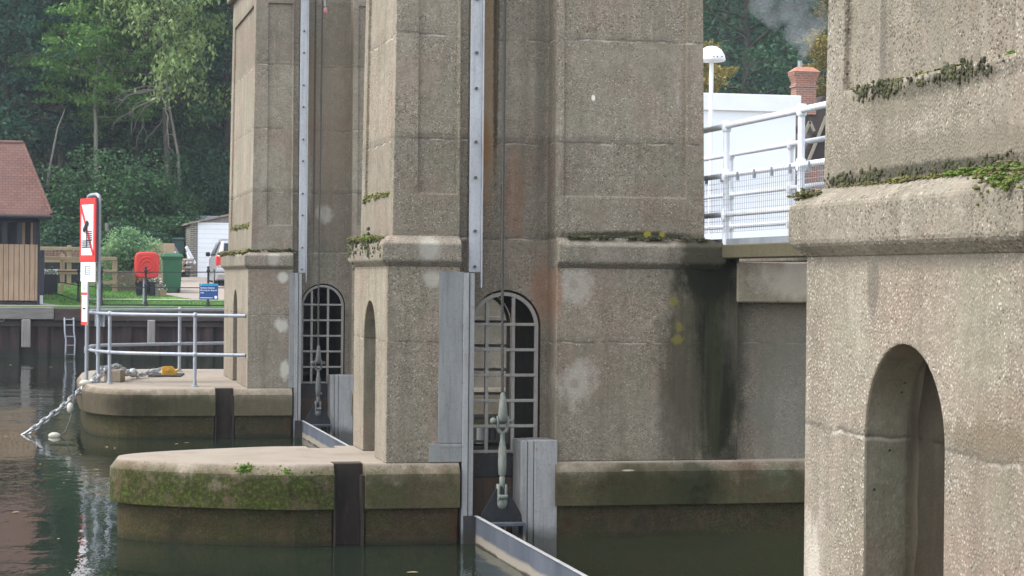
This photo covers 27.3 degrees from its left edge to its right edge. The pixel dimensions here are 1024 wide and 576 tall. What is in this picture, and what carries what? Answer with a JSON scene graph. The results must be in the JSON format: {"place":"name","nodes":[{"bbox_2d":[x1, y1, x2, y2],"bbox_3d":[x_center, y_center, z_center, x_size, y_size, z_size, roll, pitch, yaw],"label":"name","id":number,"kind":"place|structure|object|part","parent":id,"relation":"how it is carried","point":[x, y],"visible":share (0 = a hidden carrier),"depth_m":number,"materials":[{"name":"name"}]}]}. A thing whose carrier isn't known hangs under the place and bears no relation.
{"place":"outdoors","nodes":[
{"label":"outdoors","id":0,"kind":"place"},
{"bbox_2d":[0,305,158,306],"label":"quay path","id":1,"kind":"structure","parent":0,"point":[55,305],"depth_m":60.46,"materials":[{"name":"grey concrete"}]},
{"bbox_2d":[103,299,223,299],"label":"footpath","id":2,"kind":"structure","parent":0,"point":[155,299],"depth_m":63.20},
{"bbox_2d":[160,277,223,298],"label":"driveway","id":3,"kind":"structure","parent":0,"point":[190,293],"depth_m":67.97,"materials":[{"name":"beige concrete"}]},
{"bbox_2d":[149,242,173,282],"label":"fence","id":4,"kind":"object","parent":3,"relation":"on","point":[168,248],"visible":0.09,"depth_m":71.15,"materials":[{"name":"beige wood"}]},
{"bbox_2d":[161,253,183,292],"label":"wheelie bin","id":5,"kind":"object","parent":3,"relation":"on","point":[171,262],"visible":0.88,"depth_m":65.44,"materials":[{"name":"green plastic"}]},
{"bbox_2d":[172,237,184,254],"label":"wheelie bin","id":6,"kind":"object","parent":3,"relation":"on","point":[178,242],"visible":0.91,"depth_m":73.79,"materials":[{"name":"green plastic"}]},
{"bbox_2d":[174,245,195,271],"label":"timber offcuts","id":7,"kind":"object","parent":3,"relation":"on","point":[190,259],"visible":0.41,"depth_m":72.35,"materials":[{"name":"white wood"}]},
{"bbox_2d":[206,239,227,284],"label":"parked car","id":8,"kind":"object","parent":3,"relation":"on","point":[215,260],"visible":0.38,"depth_m":70.04,"materials":[{"name":"silver metal"}]},
{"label":"side window","id":9,"kind":"part","parent":8,"relation":"part of","materials":[{"name":"grey glass"}]},
{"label":"rear window","id":10,"kind":"part","parent":8,"relation":"part of","materials":[{"name":"black glass"}]},
{"bbox_2d":[0,357,526,575],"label":"river water","id":11,"kind":"structure","parent":0,"point":[76,512],"depth_m":20.40,"materials":[{"name":"green liquid"}]},
{"bbox_2d":[76,0,508,445],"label":"sluice pier","id":12,"kind":"structure","parent":11,"relation":"in","point":[265,387],"depth_m":31.20,"materials":[{"name":"concrete"}]},
{"bbox_2d":[80,193,104,382],"bbox_3d":[-6.481,-0.011,32.373,0.223,2.905,0.762,0,0,-32],"label":"river sign","id":13,"kind":"object","parent":12,"relation":"on","point":[90,232],"visible":0.98,"depth_m":32.15,"materials":[{"name":"white metal"}]},
{"bbox_2d":[81,281,87,324],"bbox_3d":[-6.556,0.229,32.285,0.147,0.675,0.024,1,0,42],"label":"gauge board","id":14,"kind":"object","parent":13,"relation":"attached to","point":[84,302],"visible":1,"depth_m":32.27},
{"bbox_2d":[104,369,124,381],"bbox_3d":[-6.125,1.351,32.500,0.272,0.190,0.456,1,0,3],"label":"concrete block","id":15,"kind":"object","parent":12,"relation":"on","point":[117,375],"depth_m":32.30,"materials":[{"name":"beige concrete"}]},
{"bbox_2d":[20,363,161,434],"bbox_3d":[-6.317,1.710,32.555,0.524,1.082,3.534,1,0,25],"label":"mooring chain","id":16,"kind":"object","parent":15,"relation":"on","point":[132,372],"visible":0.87,"depth_m":32.04,"materials":[{"name":"grey metal"}]},
{"bbox_2d":[48,380,90,436],"bbox_3d":[-6.550,1.796,31.282,0.198,0.810,1.307,1,0,10],"label":"float rope","id":17,"kind":"object","parent":16,"relation":"hanging from","point":[70,406],"visible":0.97,"depth_m":31.10,"materials":[{"name":"plastic"}]},
{"bbox_2d":[148,366,183,376],"bbox_3d":[-5.675,1.362,34.560,0.520,0.155,0.950,1,0,-5],"label":"chain bracket","id":18,"kind":"object","parent":12,"relation":"on","point":[168,371],"visible":0.98,"depth_m":34.37,"materials":[{"name":"metal"}]},
{"bbox_2d":[88,307,245,386],"bbox_3d":[-5.480,0.893,33.652,2.632,1.105,5.798,0,0,-13],"label":"handrail","id":19,"kind":"object","parent":12,"relation":"on","point":[110,313],"visible":0.95,"depth_m":31.72,"materials":[{"name":"silver metal"}]},
{"bbox_2d":[295,404,349,447],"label":"sluice gate","id":20,"kind":"structure","parent":12,"relation":"attached to","point":[309,431],"depth_m":30.64,"materials":[{"name":"metal"}]},
{"bbox_2d":[311,0,324,415],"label":"lifting tackle","id":21,"kind":"object","parent":20,"relation":"attached to","point":[318,360],"visible":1,"depth_m":31.07,"materials":[{"name":"metal"}]},
{"bbox_2d":[323,0,327,13],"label":"hanging pipe","id":22,"kind":"object","parent":12,"relation":"hanging from","point":[325,10],"visible":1,"depth_m":31.21,"materials":[{"name":"metal"}]},
{"bbox_2d":[110,0,806,575],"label":"sluice pier","id":23,"kind":"structure","parent":11,"relation":"in","point":[654,368],"depth_m":19.19,"materials":[{"name":"concrete"}]},
{"bbox_2d":[490,0,513,508],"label":"lifting tackle","id":24,"kind":"object","parent":23,"relation":"hanging from","point":[502,417],"visible":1,"depth_m":18.80,"materials":[{"name":"metal"}]},
{"bbox_2d":[463,488,587,575],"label":"sluice gate","id":25,"kind":"structure","parent":23,"relation":"attached to","point":[484,531],"depth_m":17.97,"materials":[{"name":"metal"}]},
{"bbox_2d":[722,242,806,261],"bbox_3d":[2.128,-0.345,22.270,1.705,0.125,41.500,0,0,-13],"label":"footbridge","id":26,"kind":"object","parent":23,"relation":"on","point":[775,252],"visible":0.09,"depth_m":18.52,"materials":[{"name":"concrete"}]},
{"bbox_2d":[704,136,824,238],"bbox_3d":[3.610,-0.950,18.756,0.092,1.147,25.000,0,0,-13],"label":"bridge railing","id":27,"kind":"object","parent":26,"relation":"on","point":[790,144],"visible":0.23,"depth_m":22.61,"materials":[{"name":"white metal"}]},
{"bbox_2d":[704,101,825,244],"bbox_3d":[2.628,-0.949,16.482,0.092,1.147,21.002,0,0,-13],"label":"bridge railing","id":28,"kind":"object","parent":26,"relation":"on","point":[726,174],"visible":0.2,"depth_m":18.44,"materials":[{"name":"white metal"}]},
{"bbox_2d":[787,0,1023,575],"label":"sluice pier","id":29,"kind":"structure","parent":11,"relation":"in","point":[906,231],"depth_m":7.66,"materials":[{"name":"concrete"}]},
{"bbox_2d":[0,0,827,308],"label":"ground","id":30,"kind":"structure","parent":0,"point":[124,296],"depth_m":90.90,"materials":[{"name":"green plant"}]},
{"bbox_2d":[0,15,38,145],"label":"woodland tree","id":31,"kind":"object","parent":30,"relation":"on","point":[14,94],"visible":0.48,"depth_m":82.00,"materials":[{"name":"green plant"}]},
{"bbox_2d":[0,140,52,304],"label":"timber hut","id":32,"kind":"object","parent":30,"relation":"on","point":[25,208],"visible":0.99,"depth_m":60.74,"materials":[{"name":"wood"}]},
{"bbox_2d":[44,269,57,293],"bbox_3d":[-14.024,-0.197,64.038,0.459,0.783,0.366,0,0,-13],"label":"planter","id":33,"kind":"object","parent":30,"relation":"on","point":[50,282],"visible":0.99,"depth_m":63.90,"materials":[{"name":"grey"}]},
{"bbox_2d":[43,109,65,223],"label":"leaning trunk","id":34,"kind":"object","parent":30,"relation":"on","point":[52,153],"visible":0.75,"depth_m":80.07,"materials":[{"name":"brown wood"}]},
{"bbox_2d":[32,158,83,246],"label":"shrub","id":35,"kind":"object","parent":30,"relation":"on","point":[49,195],"visible":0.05,"depth_m":79.25,"materials":[{"name":"green plant"}]},
{"bbox_2d":[40,221,79,255],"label":"shrub","id":36,"kind":"object","parent":30,"relation":"on","point":[69,239],"visible":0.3,"depth_m":75.89,"materials":[{"name":"green plant"}]},
{"bbox_2d":[44,250,80,283],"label":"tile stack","id":37,"kind":"object","parent":30,"relation":"on","point":[48,265],"visible":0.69,"depth_m":69.46,"materials":[{"name":"brick"}]},
{"bbox_2d":[0,0,125,185],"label":"woodland tree","id":38,"kind":"object","parent":30,"relation":"on","point":[6,74],"visible":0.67,"depth_m":83.55,"materials":[{"name":"green plant"}]},
{"bbox_2d":[40,245,108,286],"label":"post and rail fence","id":39,"kind":"object","parent":30,"relation":"on","point":[69,248],"visible":0.16,"depth_m":67.46,"materials":[{"name":"brown wood"}]},
{"bbox_2d":[45,254,116,292],"bbox_3d":[-13.951,-0.424,64.808,3.527,1.284,0.160,0,0,-13],"label":"post and rail fence","id":40,"kind":"object","parent":30,"relation":"on","point":[62,258],"visible":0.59,"depth_m":64.82,"materials":[{"name":"brown wood"}]},
{"bbox_2d":[0,0,172,170],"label":"woodland tree","id":41,"kind":"object","parent":30,"relation":"on","point":[105,142],"visible":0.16,"depth_m":88.67,"materials":[{"name":"green plant"}]},
{"bbox_2d":[5,0,180,187],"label":"woodland tree","id":42,"kind":"object","parent":30,"relation":"on","point":[95,30],"visible":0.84,"depth_m":81.41,"materials":[{"name":"green plant"}]},
{"bbox_2d":[40,144,159,265],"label":"shrub","id":43,"kind":"object","parent":30,"relation":"on","point":[131,213],"visible":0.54,"depth_m":78.21,"materials":[{"name":"green plant"}]},
{"bbox_2d":[105,223,109,235],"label":"stump post","id":44,"kind":"object","parent":30,"relation":"on","point":[107,226],"visible":0.35,"depth_m":76.57,"materials":[{"name":"grey wood"}]},
{"bbox_2d":[0,307,223,357],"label":"quay wall","id":45,"kind":"structure","parent":30,"relation":"on","point":[47,333],"depth_m":60.11,"materials":[{"name":"brown wood"}]},
{"bbox_2d":[21,319,30,346],"bbox_3d":[-13.720,1.279,59.432,0.250,0.785,0.290,0,0,-13],"label":"fender post","id":46,"kind":"object","parent":45,"relation":"attached to","point":[26,334],"visible":1,"depth_m":59.29,"materials":[{"name":"grey wood"}]},
{"bbox_2d":[64,317,75,357],"bbox_3d":[-12.543,1.694,59.683,0.348,1.774,0.241,0,0,-13],"label":"quay ladder","id":47,"kind":"object","parent":45,"relation":"attached to","point":[65,336],"visible":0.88,"depth_m":59.59,"materials":[{"name":"silver metal"}]},
{"bbox_2d":[147,320,154,342],"bbox_3d":[-10.319,1.277,60.203,0.210,0.725,0.290,0,0,-13],"label":"fender post","id":48,"kind":"object","parent":45,"relation":"attached to","point":[150,331],"visible":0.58,"depth_m":60.07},
{"bbox_2d":[1,0,232,180],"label":"woodland tree","id":49,"kind":"object","parent":30,"relation":"on","point":[140,126],"visible":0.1,"depth_m":88.49,"materials":[{"name":"green plant"}]},
{"bbox_2d":[118,271,135,291],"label":"board panel","id":50,"kind":"object","parent":30,"relation":"on","point":[125,279],"visible":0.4,"depth_m":65.77,"materials":[{"name":"brown wood"}]},
{"bbox_2d":[94,226,165,290],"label":"bush","id":51,"kind":"object","parent":30,"relation":"on","point":[123,252],"visible":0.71,"depth_m":66.06,"materials":[{"name":"green plant"}]},
{"bbox_2d":[43,282,223,306],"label":"grass","id":52,"kind":"structure","parent":30,"relation":"on","point":[94,290],"depth_m":62.97,"materials":[{"name":"green plant"}]},
{"bbox_2d":[101,219,171,265],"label":"shrub","id":53,"kind":"object","parent":30,"relation":"on","point":[159,233],"visible":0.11,"depth_m":75.40,"materials":[{"name":"green plant"}]},
{"bbox_2d":[51,266,223,306],"bbox_3d":[-11.114,-0.079,61.943,7.492,1.206,2.712,1,0,21],"label":"iron railing","id":54,"kind":"object","parent":30,"relation":"on","point":[78,285],"visible":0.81,"depth_m":61.20,"materials":[{"name":"black metal"}]},
{"bbox_2d":[199,283,217,299],"bbox_3d":[-8.842,0.105,61.392,0.554,0.470,0.022,0,0,-13],"label":"blue notice","id":55,"kind":"object","parent":54,"relation":"attached to","point":[208,291],"visible":1,"depth_m":61.38,"materials":[{"name":"blue metal"}]},
{"bbox_2d":[57,0,231,208],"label":"ash tree","id":56,"kind":"object","parent":30,"relation":"on","point":[162,68],"visible":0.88,"depth_m":80.62,"materials":[{"name":"green plant"}]},
{"bbox_2d":[110,73,181,211],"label":"dead branches","id":57,"kind":"object","parent":56,"relation":"attached to","point":[170,114],"visible":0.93,"depth_m":81.01,"materials":[{"name":"brown wood"}]},
{"bbox_2d":[134,252,158,303],"bbox_3d":[-10.706,-0.265,61.691,0.717,1.588,0.276,0,0,-13],"label":"lifebuoy housing","id":58,"kind":"object","parent":30,"relation":"on","point":[149,260],"visible":1,"depth_m":61.59,"materials":[{"name":"red plastic"}]},
{"bbox_2d":[88,148,206,238],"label":"shrub","id":59,"kind":"object","parent":30,"relation":"on","point":[156,205],"visible":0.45,"depth_m":79.27,"materials":[{"name":"green plant"}]},
{"bbox_2d":[132,273,166,295],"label":"garden pots","id":60,"kind":"object","parent":30,"relation":"on","point":[155,291],"visible":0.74,"depth_m":64.34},
{"bbox_2d":[135,214,192,266],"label":"shrub","id":61,"kind":"object","parent":30,"relation":"on","point":[169,229],"visible":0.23,"depth_m":77.63,"materials":[{"name":"green plant"}]},
{"bbox_2d":[110,0,232,212],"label":"woodland tree","id":62,"kind":"object","parent":30,"relation":"on","point":[208,113],"visible":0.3,"depth_m":84.10,"materials":[{"name":"green plant"}]},
{"bbox_2d":[112,0,231,187],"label":"woodland tree","id":63,"kind":"object","parent":30,"relation":"on","point":[211,7],"visible":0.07,"depth_m":92.08,"materials":[{"name":"green plant"}]},
{"bbox_2d":[121,141,229,216],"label":"shrub","id":64,"kind":"object","parent":30,"relation":"on","point":[215,206],"visible":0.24,"depth_m":82.00,"materials":[{"name":"green plant"}]},
{"bbox_2d":[189,216,216,219],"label":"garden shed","id":65,"kind":"structure","parent":30,"relation":"on","point":[202,218],"depth_m":81.36,"materials":[{"name":"grey"}]},
{"bbox_2d":[175,0,232,183],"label":"woodland tree","id":66,"kind":"object","parent":30,"relation":"on","point":[218,50],"visible":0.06,"depth_m":84.37,"materials":[{"name":"green plant"}]},
{"bbox_2d":[181,214,228,276],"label":"garage","id":67,"kind":"structure","parent":30,"relation":"on","point":[202,237],"depth_m":75.41,"materials":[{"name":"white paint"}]},
{"bbox_2d":[197,222,228,276],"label":"door","id":68,"kind":"structure","parent":67,"relation":"in","point":[209,234],"depth_m":75.43,"materials":[{"name":"white paint"}]},
{"bbox_2d":[0,0,826,166],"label":"woodland","id":69,"kind":"object","parent":30,"relation":"on","point":[738,7],"visible":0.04,"depth_m":98.29,"materials":[{"name":"green plant"}]},
{"bbox_2d":[703,38,739,93],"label":"autumn tree","id":70,"kind":"object","parent":30,"relation":"on","point":[722,74],"visible":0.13,"depth_m":78.97,"materials":[{"name":"yellow plant"}]},
{"bbox_2d":[703,0,826,94],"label":"woodland tree","id":71,"kind":"object","parent":30,"relation":"on","point":[757,41],"visible":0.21,"depth_m":87.64,"materials":[{"name":"green plant"}]},
{"bbox_2d":[703,0,827,96],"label":"woodland tree","id":72,"kind":"object","parent":30,"relation":"on","point":[798,35],"visible":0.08,"depth_m":96.91,"materials":[{"name":"green plant"}]},
{"bbox_2d":[788,61,825,202],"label":"brick house","id":73,"kind":"structure","parent":30,"relation":"on","point":[803,81],"depth_m":70.12,"materials":[{"name":"brick"}]},
{"bbox_2d":[796,0,828,96],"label":"autumn tree","id":74,"kind":"object","parent":30,"relation":"on","point":[821,41],"visible":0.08,"depth_m":84.69,"materials":[{"name":"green plant"}]},
{"bbox_2d":[703,46,725,239],"bbox_3d":[4.984,-2.811,52.888,0.705,6.540,0.714,0,0,-13],"label":"dome lamp","id":75,"kind":"object","parent":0,"point":[712,55],"visible":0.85,"depth_m":52.84,"materials":[{"name":"white metal"}]},
{"bbox_2d":[704,93,800,239],"bbox_3d":[3.660,-2.316,56.688,6.717,5.489,5.220,0,0,-13],"label":"white cabin","id":76,"kind":"object","parent":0,"point":[731,107],"visible":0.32,"depth_m":54.69,"materials":[{"name":"metal"}]},
{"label":"quay path","id":77,"kind":"structure","parent":0,"visible":0},
{"bbox_2d":[40,250,44,303],"bbox_3d":[-13.742,-0.304,61.472,0.165,1.590,0.420,0,0,-13],"label":"post","id":78,"kind":"object","parent":77,"relation":"on","point":[42,256],"visible":0.76,"depth_m":61.29,"materials":[{"name":"grey metal"}]}
]}

